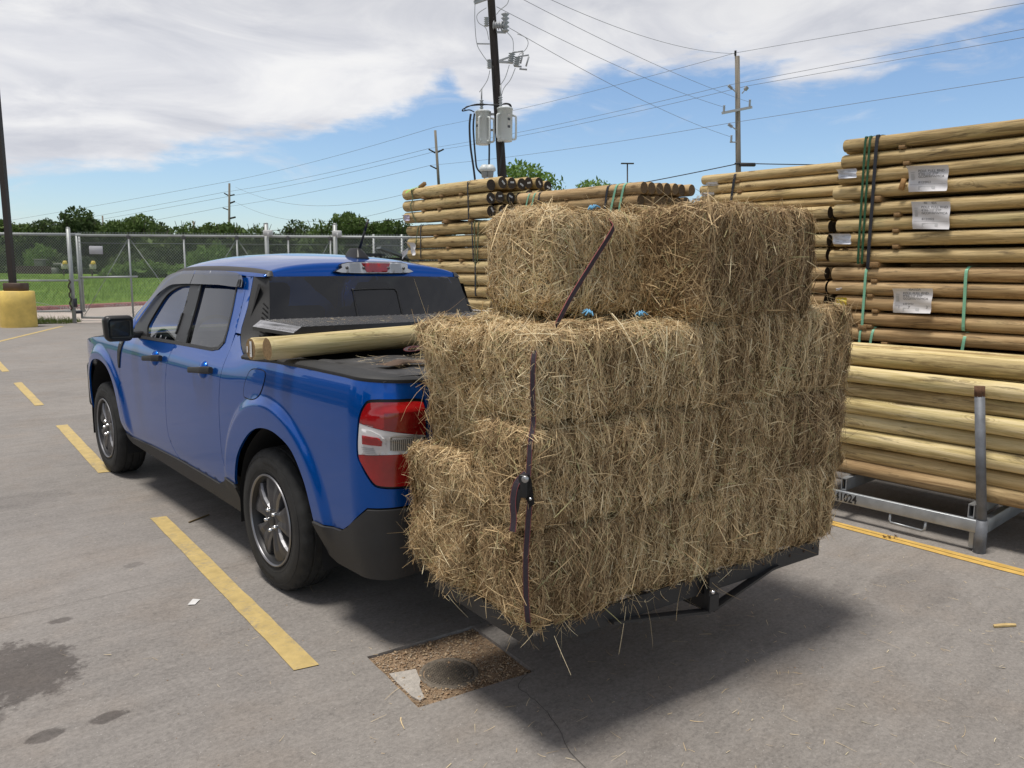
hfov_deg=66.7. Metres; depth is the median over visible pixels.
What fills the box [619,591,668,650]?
hanging straw
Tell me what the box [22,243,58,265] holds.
bush
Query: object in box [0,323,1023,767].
concrete yard
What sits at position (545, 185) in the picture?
wooden pole
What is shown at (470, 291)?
wooden pole
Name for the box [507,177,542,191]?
wooden pole
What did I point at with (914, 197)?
wooden pole
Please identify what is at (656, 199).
wooden pole
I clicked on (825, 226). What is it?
wooden pole
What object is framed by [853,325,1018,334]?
wooden pole
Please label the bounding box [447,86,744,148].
overhead wire
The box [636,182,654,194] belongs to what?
wooden pole
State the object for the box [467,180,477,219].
strapping band
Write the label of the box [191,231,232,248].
tree
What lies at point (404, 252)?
paper tag
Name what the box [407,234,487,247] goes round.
wooden pole
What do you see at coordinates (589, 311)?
twine knot
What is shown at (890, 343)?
batten
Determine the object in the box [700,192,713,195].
paper tag
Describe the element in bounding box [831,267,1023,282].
wooden pole
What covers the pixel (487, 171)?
flood lamps
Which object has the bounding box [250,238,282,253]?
tree
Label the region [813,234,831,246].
wooden pole
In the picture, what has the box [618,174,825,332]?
hay bale
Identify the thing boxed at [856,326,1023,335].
wooden pole
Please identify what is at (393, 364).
bed cover
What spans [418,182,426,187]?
wood wedge
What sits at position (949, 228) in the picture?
wooden pole
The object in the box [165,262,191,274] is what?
weed clump
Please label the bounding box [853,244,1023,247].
wooden pole
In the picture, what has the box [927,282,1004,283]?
wooden pole
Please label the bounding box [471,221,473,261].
strapping band
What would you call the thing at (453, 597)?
hanging straw
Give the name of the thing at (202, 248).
weed clump
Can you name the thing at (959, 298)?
wooden pole
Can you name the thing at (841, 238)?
paper tag
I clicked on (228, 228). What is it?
tree
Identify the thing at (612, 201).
strapping band
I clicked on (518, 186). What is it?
wooden pole
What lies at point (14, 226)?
tree
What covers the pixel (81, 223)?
tree
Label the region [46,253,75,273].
bush
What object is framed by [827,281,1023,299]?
wooden pole
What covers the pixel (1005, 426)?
wooden pole
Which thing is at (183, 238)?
chain link gate
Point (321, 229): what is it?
tree
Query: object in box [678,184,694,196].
wooden pole
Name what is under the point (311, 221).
overhead wire
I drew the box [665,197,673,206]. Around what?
wooden pole
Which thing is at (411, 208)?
strapping band
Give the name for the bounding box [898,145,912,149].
batten
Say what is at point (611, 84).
overhead wire
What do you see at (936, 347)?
wooden pole
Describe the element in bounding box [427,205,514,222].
wooden pole
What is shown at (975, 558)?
painted kerb line
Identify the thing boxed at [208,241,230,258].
bush
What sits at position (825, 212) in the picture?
wooden pole
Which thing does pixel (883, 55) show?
overhead wire
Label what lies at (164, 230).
tree
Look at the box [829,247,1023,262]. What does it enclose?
wooden pole
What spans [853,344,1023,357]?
wooden pole
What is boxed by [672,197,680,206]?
wooden pole
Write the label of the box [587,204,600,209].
twine knot
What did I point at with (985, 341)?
wooden pole
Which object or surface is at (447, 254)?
wooden pole
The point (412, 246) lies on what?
paper label
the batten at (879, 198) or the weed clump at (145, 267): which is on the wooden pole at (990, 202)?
the batten at (879, 198)
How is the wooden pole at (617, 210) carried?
on the wooden pole
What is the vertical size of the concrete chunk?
0.022 m
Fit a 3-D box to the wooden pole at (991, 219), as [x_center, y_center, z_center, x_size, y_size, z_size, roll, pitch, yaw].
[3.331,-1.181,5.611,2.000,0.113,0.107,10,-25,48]
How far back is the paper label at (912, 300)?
5.89 m
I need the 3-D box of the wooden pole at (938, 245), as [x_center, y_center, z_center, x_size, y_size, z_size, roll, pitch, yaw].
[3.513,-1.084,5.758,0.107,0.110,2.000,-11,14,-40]
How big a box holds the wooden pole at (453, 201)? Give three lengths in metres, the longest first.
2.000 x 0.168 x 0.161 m
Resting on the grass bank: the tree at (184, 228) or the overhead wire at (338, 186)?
the tree at (184, 228)
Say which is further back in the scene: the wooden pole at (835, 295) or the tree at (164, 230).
the tree at (164, 230)
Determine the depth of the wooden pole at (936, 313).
6.04 m
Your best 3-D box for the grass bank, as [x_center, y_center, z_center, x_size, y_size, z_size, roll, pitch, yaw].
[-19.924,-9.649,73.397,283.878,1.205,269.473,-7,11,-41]
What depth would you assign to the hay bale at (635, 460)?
2.66 m
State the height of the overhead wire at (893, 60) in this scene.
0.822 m
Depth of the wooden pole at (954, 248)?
5.79 m
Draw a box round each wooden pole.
[246,336,417,359]
[263,325,422,359]
[402,179,494,199]
[402,192,494,211]
[403,205,495,222]
[406,220,490,235]
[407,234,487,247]
[407,247,487,259]
[411,261,489,272]
[417,176,506,189]
[422,205,506,222]
[424,191,503,203]
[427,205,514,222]
[433,177,515,197]
[435,192,514,209]
[437,178,525,197]
[457,273,488,273]
[458,274,489,285]
[464,286,488,297]
[467,297,493,310]
[502,190,531,192]
[506,192,520,204]
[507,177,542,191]
[514,177,532,189]
[516,194,643,210]
[517,182,647,203]
[531,181,551,190]
[590,195,651,210]
[593,207,639,213]
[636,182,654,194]
[643,183,662,195]
[649,195,660,207]
[651,183,670,195]
[659,196,665,206]
[664,184,684,196]
[665,183,678,195]
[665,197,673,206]
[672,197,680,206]
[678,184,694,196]
[679,197,688,204]
[700,173,838,193]
[700,185,841,203]
[701,162,841,184]
[714,184,839,194]
[719,197,863,207]
[721,173,832,183]
[741,196,832,202]
[800,206,832,218]
[809,294,828,304]
[811,267,829,279]
[811,281,828,292]
[811,293,850,297]
[813,220,833,232]
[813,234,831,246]
[813,261,865,266]
[814,248,830,260]
[816,207,836,219]
[816,217,842,220]
[816,221,835,233]
[819,267,833,279]
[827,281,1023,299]
[827,294,834,304]
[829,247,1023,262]
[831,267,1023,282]
[832,228,1023,246]
[832,247,889,249]
[833,172,1023,199]
[833,193,1023,216]
[835,295,1023,316]
[835,381,1023,419]
[836,211,1023,231]
[836,457,1023,508]
[837,154,1023,184]
[837,442,1023,491]
[839,208,1023,217]
[839,427,1023,474]
[840,247,1018,262]
[841,136,1023,168]
[842,152,1023,169]
[842,170,1023,185]
[842,188,1023,200]
[843,119,1023,152]
[843,210,1023,218]
[843,396,1023,438]
[844,412,1023,454]
[844,426,1023,455]
[845,366,1023,402]
[846,226,1023,232]
[847,134,1023,154]
[849,295,1023,300]
[849,348,1023,379]
[850,311,1023,334]
[850,326,1023,350]
[850,341,1019,353]
[850,345,1023,361]
[850,364,1023,380]
[851,342,1023,354]
[851,365,1023,381]
[852,190,1023,201]
[852,310,1023,318]
[852,340,1023,353]
[852,342,1023,355]
[852,348,1020,361]
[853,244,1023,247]
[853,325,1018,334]
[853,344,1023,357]
[854,227,1023,232]
[855,191,1023,202]
[855,310,1010,316]
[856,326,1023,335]
[860,340,1021,351]
[861,153,1023,169]
[866,243,1023,246]
[876,368,1023,383]
[907,192,1023,199]
[907,281,1023,283]
[911,262,1023,266]
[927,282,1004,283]
[930,246,1023,247]
[939,297,1019,299]
[941,313,1018,316]
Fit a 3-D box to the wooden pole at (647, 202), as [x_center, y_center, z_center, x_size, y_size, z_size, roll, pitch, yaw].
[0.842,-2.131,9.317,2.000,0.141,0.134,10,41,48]
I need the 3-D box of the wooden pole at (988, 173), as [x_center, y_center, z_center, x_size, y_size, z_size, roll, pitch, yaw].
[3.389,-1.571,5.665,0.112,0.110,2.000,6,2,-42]
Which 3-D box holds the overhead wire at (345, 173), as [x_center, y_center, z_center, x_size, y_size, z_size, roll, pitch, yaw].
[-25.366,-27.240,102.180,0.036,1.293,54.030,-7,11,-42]
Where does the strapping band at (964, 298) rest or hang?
attached to the wooden pole at (993, 325)
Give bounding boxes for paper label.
[406,242,415,254]
[892,288,932,312]
[906,165,948,191]
[911,201,949,228]
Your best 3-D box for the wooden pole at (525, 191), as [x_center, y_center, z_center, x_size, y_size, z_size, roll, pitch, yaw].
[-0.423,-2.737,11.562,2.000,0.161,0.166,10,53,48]
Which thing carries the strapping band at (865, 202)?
attached to the wooden pole at (975, 131)
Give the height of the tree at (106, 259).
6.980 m
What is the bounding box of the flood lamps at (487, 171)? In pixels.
[479,164,495,178]
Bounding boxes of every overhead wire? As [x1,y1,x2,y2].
[14,181,228,219]
[94,192,222,216]
[99,195,233,219]
[228,148,428,191]
[228,165,429,206]
[233,127,433,180]
[236,187,399,205]
[236,202,400,221]
[239,150,438,194]
[429,85,726,148]
[437,54,729,126]
[437,123,726,164]
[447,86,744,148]
[497,7,721,106]
[508,27,729,136]
[525,0,747,101]
[552,0,734,53]
[647,164,735,181]
[727,77,1022,123]
[730,29,1022,84]
[736,3,1023,52]
[749,37,1023,85]
[756,163,812,164]
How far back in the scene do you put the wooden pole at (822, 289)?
6.57 m
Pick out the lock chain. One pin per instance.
(69, 295)
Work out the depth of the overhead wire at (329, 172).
97.43 m
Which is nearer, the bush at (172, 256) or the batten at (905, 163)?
the batten at (905, 163)
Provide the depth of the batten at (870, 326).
6.20 m
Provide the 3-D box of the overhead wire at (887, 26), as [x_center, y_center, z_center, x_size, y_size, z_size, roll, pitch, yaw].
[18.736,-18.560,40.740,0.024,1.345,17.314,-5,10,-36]
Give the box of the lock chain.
[68,279,72,310]
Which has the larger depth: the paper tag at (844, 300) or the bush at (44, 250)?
the bush at (44, 250)
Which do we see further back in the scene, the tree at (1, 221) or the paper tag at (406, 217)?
the tree at (1, 221)
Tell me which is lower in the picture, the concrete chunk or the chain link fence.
the concrete chunk
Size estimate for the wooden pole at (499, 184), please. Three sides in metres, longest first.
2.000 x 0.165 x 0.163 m
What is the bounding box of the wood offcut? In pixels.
[898,178,906,189]
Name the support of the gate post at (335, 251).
on the concrete yard at (88, 679)
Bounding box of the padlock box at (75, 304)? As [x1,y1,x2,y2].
[73,298,81,313]
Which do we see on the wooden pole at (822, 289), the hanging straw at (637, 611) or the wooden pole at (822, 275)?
the wooden pole at (822, 275)
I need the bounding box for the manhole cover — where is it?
[419,658,478,689]
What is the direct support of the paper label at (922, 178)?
attached to the wooden pole at (989, 182)
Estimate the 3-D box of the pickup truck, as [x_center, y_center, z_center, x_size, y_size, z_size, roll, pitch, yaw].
[-1.494,-0.149,5.538,2.216,1.961,5.200,-7,11,-41]
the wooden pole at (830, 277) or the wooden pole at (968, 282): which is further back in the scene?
the wooden pole at (830, 277)
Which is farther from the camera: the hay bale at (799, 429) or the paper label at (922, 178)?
the paper label at (922, 178)
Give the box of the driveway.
[37,305,486,322]
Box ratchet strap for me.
[509,219,614,626]
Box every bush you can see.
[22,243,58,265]
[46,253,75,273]
[53,256,107,273]
[107,249,127,264]
[116,248,163,264]
[147,246,193,270]
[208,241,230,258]
[238,250,262,255]
[328,245,348,254]
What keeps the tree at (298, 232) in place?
on the grass bank
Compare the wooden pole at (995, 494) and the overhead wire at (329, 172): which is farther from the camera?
the overhead wire at (329, 172)
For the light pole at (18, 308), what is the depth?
21.33 m
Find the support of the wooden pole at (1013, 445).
on the wooden pole at (1000, 461)
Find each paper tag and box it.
[401,248,407,258]
[402,215,409,220]
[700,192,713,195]
[706,182,718,185]
[830,234,850,243]
[836,168,856,178]
[836,298,846,304]
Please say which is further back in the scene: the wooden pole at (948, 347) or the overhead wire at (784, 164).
the overhead wire at (784, 164)
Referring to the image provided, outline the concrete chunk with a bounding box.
[389,669,423,700]
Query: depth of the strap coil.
3.97 m
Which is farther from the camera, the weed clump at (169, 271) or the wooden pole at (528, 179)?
the weed clump at (169, 271)
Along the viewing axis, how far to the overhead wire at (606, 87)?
57.24 m
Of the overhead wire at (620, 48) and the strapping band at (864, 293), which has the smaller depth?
the strapping band at (864, 293)
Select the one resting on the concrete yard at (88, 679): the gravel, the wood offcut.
the gravel
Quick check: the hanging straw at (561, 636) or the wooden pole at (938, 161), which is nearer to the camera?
the hanging straw at (561, 636)
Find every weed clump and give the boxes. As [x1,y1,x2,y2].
[96,259,170,277]
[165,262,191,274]
[186,245,220,264]
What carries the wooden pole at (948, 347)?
on the wooden pole
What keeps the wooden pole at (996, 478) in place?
on the wooden pole at (995, 494)
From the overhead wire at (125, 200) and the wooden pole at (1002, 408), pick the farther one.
the overhead wire at (125, 200)
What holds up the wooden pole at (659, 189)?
on the wooden pole at (656, 199)
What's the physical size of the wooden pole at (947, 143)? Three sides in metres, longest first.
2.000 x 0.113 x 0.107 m
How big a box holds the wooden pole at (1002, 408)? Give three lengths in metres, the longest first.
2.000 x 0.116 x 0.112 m
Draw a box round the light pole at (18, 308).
[0,96,37,327]
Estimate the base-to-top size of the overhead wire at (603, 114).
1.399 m
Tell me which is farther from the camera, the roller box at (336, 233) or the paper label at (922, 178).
the roller box at (336, 233)
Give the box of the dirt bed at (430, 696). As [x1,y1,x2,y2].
[370,630,529,707]
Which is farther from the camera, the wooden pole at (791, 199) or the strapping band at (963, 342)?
the wooden pole at (791, 199)
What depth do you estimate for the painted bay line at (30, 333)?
19.23 m
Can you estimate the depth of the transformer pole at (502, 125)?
25.65 m
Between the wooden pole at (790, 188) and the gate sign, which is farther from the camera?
the gate sign
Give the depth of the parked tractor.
70.03 m
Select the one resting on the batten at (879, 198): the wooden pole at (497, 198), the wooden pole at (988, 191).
the wooden pole at (988, 191)
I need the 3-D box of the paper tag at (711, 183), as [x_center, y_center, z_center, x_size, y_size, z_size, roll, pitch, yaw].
[2.077,-2.072,8.058,0.047,0.038,0.130,-7,11,-41]
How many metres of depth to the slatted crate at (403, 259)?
17.58 m
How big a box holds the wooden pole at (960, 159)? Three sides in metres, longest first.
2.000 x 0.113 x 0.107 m
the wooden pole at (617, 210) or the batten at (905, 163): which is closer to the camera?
the batten at (905, 163)
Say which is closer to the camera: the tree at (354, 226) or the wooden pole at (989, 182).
the wooden pole at (989, 182)
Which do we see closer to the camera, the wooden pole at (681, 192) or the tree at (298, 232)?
the wooden pole at (681, 192)
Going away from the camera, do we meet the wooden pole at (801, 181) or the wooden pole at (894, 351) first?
the wooden pole at (894, 351)
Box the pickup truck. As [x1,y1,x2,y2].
[87,219,472,590]
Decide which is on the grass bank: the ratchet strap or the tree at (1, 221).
the tree at (1, 221)
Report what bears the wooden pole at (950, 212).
on the wooden pole at (949, 228)
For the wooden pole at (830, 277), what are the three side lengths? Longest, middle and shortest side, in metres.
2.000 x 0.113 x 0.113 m
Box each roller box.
[263,230,272,236]
[332,230,341,236]
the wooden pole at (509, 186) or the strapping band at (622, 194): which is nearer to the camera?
the strapping band at (622, 194)
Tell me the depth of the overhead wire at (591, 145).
59.83 m
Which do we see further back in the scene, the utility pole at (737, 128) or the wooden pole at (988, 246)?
the utility pole at (737, 128)
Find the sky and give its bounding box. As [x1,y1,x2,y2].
[0,0,1023,235]
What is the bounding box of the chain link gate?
[75,232,491,318]
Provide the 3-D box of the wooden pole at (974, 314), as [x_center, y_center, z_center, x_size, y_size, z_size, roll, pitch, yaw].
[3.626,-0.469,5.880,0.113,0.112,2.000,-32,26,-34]
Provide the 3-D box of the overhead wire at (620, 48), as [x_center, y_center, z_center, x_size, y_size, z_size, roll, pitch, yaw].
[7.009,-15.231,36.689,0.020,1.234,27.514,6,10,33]
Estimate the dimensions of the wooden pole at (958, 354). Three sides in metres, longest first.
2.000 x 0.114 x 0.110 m
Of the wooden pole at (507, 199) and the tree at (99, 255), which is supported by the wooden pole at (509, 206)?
the wooden pole at (507, 199)
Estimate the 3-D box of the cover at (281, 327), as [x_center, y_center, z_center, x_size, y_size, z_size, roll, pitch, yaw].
[-0.631,-0.108,4.557,1.610,0.570,0.483,-7,11,-41]
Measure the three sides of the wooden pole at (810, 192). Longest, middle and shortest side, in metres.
2.000 x 0.100 x 0.098 m
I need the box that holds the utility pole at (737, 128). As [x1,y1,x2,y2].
[721,50,755,171]
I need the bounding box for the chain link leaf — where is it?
[0,232,85,312]
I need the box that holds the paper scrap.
[188,599,199,604]
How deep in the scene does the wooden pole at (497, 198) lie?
10.49 m
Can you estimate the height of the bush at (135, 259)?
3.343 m
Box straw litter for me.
[35,475,1022,767]
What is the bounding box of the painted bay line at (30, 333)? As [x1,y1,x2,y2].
[0,326,62,341]
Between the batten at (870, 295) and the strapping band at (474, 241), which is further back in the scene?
the strapping band at (474, 241)
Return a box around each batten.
[438,259,458,261]
[443,220,467,222]
[459,259,478,260]
[858,324,867,329]
[866,294,881,297]
[867,324,885,327]
[869,262,910,267]
[871,279,906,282]
[872,309,891,312]
[874,196,900,201]
[881,342,904,344]
[892,229,912,232]
[892,245,929,248]
[893,213,912,216]
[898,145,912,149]
[903,161,919,165]
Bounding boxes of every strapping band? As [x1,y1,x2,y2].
[410,190,416,222]
[420,224,423,258]
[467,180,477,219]
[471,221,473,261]
[474,220,483,285]
[474,260,486,295]
[477,220,481,261]
[604,184,611,210]
[610,183,623,211]
[618,182,632,209]
[730,174,735,202]
[857,136,868,263]
[861,136,873,263]
[861,269,867,324]
[866,134,882,268]
[869,326,878,342]
[961,266,986,330]
[961,331,968,349]
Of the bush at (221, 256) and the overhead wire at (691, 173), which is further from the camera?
the bush at (221, 256)
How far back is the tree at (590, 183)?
42.34 m
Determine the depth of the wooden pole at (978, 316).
5.81 m
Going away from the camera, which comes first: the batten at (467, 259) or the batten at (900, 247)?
the batten at (900, 247)
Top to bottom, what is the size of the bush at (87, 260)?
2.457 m
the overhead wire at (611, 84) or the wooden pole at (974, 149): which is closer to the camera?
the wooden pole at (974, 149)
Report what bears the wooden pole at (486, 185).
on the wooden pole at (453, 201)
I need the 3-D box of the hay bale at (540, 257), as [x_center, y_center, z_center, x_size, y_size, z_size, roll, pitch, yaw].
[0.392,-0.471,3.165,1.156,0.652,0.663,-4,9,-29]
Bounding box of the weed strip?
[38,315,82,323]
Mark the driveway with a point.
(123, 310)
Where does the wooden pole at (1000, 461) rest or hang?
on the wooden pole at (996, 478)
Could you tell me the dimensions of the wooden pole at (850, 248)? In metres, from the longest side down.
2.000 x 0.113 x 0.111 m
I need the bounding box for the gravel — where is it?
[60,556,880,766]
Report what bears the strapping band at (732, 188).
attached to the wooden pole at (823, 201)
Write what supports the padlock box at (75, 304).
hanging from the chain link gate
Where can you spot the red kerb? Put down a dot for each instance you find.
(92, 305)
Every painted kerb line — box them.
[830,521,1023,571]
[830,522,1023,575]
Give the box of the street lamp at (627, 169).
[621,163,633,182]
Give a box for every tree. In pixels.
[0,219,14,251]
[0,222,51,265]
[0,223,35,247]
[27,218,65,246]
[44,205,109,259]
[66,222,113,262]
[91,217,138,264]
[99,213,158,253]
[109,229,171,258]
[148,222,173,242]
[165,221,201,251]
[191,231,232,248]
[195,222,246,256]
[232,223,271,253]
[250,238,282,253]
[270,219,309,253]
[277,227,322,253]
[291,218,350,253]
[327,211,391,252]
[362,218,402,256]
[378,220,425,257]
[506,157,563,190]
[575,175,609,187]
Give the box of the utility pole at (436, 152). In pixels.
[428,130,443,184]
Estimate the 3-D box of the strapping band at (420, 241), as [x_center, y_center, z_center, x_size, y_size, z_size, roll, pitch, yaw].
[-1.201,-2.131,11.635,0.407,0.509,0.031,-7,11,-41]
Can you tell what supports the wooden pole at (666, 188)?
on the wooden pole at (663, 199)
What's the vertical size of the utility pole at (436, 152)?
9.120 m
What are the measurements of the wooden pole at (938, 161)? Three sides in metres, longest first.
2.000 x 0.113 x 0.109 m
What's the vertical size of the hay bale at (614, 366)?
0.565 m
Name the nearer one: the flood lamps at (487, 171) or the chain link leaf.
the chain link leaf
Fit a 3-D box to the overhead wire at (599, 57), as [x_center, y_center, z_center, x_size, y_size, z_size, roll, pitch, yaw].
[6.263,-14.742,36.761,0.020,1.602,26.668,5,10,30]
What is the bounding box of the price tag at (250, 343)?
[249,341,251,356]
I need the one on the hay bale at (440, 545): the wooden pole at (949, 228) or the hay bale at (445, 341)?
the hay bale at (445, 341)
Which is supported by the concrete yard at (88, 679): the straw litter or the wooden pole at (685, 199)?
the straw litter
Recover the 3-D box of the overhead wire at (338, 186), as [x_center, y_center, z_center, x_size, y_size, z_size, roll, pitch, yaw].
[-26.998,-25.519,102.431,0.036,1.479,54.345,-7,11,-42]
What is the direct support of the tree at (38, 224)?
on the grass bank
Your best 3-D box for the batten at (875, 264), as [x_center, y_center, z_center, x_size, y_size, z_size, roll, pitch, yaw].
[3.075,-0.966,6.317,0.624,0.045,0.070,-7,11,-41]
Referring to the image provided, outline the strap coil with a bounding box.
[404,346,422,351]
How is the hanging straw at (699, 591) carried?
hanging from the hitch carrier
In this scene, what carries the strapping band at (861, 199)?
attached to the wooden pole at (975, 131)
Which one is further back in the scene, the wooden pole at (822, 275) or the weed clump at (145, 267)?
the weed clump at (145, 267)
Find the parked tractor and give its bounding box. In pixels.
[33,259,61,273]
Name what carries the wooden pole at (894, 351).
on the wooden pole
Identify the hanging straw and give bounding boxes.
[444,585,470,606]
[506,622,565,650]
[554,619,573,671]
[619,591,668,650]
[676,573,739,617]
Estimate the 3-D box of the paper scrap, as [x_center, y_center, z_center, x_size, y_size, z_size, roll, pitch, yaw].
[-1.578,1.079,3.857,0.032,0.008,0.067,1,8,3]
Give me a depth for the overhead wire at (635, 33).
34.14 m
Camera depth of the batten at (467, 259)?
10.89 m
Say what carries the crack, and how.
on the concrete yard at (88, 679)
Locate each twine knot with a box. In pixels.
[582,309,593,315]
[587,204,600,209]
[634,310,647,315]
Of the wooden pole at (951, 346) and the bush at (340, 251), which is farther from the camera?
the bush at (340, 251)
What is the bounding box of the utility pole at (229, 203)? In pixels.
[223,183,235,221]
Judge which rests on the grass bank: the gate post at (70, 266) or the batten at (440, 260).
the gate post at (70, 266)
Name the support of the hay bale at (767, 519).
on the hitch carrier
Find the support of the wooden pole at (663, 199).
on the batten
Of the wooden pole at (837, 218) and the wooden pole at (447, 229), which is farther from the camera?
the wooden pole at (447, 229)
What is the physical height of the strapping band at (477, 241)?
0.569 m
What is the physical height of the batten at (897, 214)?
0.028 m
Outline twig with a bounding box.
[188,514,208,522]
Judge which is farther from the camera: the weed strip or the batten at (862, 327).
the weed strip
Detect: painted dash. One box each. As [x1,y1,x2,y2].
[0,362,8,371]
[14,382,43,405]
[56,424,110,472]
[150,516,318,669]
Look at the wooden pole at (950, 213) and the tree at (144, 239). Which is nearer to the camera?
the wooden pole at (950, 213)
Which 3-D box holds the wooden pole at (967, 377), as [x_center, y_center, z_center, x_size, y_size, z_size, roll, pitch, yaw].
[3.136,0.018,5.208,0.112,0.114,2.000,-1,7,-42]
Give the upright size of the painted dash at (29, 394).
0.001 m
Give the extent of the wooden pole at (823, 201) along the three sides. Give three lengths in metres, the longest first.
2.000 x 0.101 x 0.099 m
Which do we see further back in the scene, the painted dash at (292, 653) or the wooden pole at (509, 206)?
the wooden pole at (509, 206)
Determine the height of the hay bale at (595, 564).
0.512 m
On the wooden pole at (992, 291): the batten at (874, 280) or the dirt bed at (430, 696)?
the batten at (874, 280)
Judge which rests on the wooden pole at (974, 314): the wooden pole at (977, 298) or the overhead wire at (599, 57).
the wooden pole at (977, 298)
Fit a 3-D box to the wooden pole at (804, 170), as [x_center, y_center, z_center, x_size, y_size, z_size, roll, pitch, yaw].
[2.682,-2.032,7.444,2.000,0.097,0.101,10,-30,48]
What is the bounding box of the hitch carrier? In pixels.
[435,538,819,647]
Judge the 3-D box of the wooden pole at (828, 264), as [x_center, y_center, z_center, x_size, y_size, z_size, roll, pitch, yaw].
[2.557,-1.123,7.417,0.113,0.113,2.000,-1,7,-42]
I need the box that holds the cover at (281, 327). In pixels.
[253,312,482,375]
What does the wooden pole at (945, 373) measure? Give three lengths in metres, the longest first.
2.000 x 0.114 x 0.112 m
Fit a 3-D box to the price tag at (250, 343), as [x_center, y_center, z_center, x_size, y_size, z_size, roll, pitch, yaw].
[-1.254,-0.167,3.732,0.002,0.075,0.022,-7,11,-41]
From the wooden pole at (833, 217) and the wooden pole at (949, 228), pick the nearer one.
the wooden pole at (949, 228)
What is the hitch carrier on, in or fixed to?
attached to the pickup truck
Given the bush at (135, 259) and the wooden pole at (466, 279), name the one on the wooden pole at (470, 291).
the wooden pole at (466, 279)
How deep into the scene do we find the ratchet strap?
2.46 m
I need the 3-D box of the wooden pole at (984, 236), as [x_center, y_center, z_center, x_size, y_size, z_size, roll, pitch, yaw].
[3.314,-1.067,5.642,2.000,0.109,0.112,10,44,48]
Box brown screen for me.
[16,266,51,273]
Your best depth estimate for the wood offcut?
5.88 m
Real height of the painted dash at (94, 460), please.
0.001 m
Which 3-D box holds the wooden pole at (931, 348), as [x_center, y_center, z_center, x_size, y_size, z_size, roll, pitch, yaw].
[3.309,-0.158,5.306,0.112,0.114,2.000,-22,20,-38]
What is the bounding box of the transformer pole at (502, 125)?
[462,0,528,179]
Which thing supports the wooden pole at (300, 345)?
on the pickup truck
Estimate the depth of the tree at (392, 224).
77.46 m
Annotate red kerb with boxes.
[36,301,146,310]
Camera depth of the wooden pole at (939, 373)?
5.47 m
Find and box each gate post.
[66,227,76,322]
[264,223,268,253]
[333,223,337,253]
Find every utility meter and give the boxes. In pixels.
[61,261,67,275]
[89,261,95,275]
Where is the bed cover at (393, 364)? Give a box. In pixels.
[317,354,427,381]
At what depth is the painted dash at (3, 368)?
12.73 m
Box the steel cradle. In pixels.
[834,386,1023,553]
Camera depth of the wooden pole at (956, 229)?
5.85 m
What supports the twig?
on the concrete yard at (88, 679)
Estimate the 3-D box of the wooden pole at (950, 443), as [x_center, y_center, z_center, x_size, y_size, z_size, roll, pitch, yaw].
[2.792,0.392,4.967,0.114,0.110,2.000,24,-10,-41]
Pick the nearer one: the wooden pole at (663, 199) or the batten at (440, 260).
the wooden pole at (663, 199)
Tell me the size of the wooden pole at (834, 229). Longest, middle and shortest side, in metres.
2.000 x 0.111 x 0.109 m
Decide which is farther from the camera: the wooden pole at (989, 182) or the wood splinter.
the wooden pole at (989, 182)
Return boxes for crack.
[518,672,585,767]
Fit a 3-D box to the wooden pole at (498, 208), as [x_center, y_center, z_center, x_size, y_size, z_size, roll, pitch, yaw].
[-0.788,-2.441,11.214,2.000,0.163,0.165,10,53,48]
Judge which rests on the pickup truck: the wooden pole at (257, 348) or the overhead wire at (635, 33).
the wooden pole at (257, 348)
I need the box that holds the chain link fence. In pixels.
[372,234,487,310]
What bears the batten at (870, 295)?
on the wooden pole at (993, 307)
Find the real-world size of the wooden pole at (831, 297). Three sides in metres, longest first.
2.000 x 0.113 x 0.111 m
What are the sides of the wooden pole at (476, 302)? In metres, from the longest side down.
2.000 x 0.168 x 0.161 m
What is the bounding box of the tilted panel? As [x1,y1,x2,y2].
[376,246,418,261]
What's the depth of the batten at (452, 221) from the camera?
11.07 m
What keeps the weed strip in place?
on the driveway
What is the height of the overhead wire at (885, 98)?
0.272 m
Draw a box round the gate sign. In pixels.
[89,246,102,253]
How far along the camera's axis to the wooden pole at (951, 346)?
6.07 m
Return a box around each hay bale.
[394,418,479,602]
[403,289,640,450]
[452,388,728,545]
[456,304,726,439]
[456,490,727,647]
[476,195,664,319]
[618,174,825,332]
[698,288,861,436]
[707,457,847,574]
[712,382,869,500]
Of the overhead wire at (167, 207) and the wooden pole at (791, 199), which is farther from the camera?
the overhead wire at (167, 207)
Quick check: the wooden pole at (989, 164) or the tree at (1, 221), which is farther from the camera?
the tree at (1, 221)
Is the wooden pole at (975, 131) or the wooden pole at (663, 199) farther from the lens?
the wooden pole at (663, 199)
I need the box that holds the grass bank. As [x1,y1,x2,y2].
[0,273,164,323]
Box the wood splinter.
[993,623,1015,627]
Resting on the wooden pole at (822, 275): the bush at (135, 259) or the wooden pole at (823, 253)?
the wooden pole at (823, 253)
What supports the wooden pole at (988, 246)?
on the wooden pole
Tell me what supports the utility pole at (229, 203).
on the grass bank
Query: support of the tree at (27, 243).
on the grass bank
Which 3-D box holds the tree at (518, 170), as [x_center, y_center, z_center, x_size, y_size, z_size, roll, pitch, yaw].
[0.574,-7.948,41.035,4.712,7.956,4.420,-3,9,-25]
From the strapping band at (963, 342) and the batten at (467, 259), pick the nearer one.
the strapping band at (963, 342)

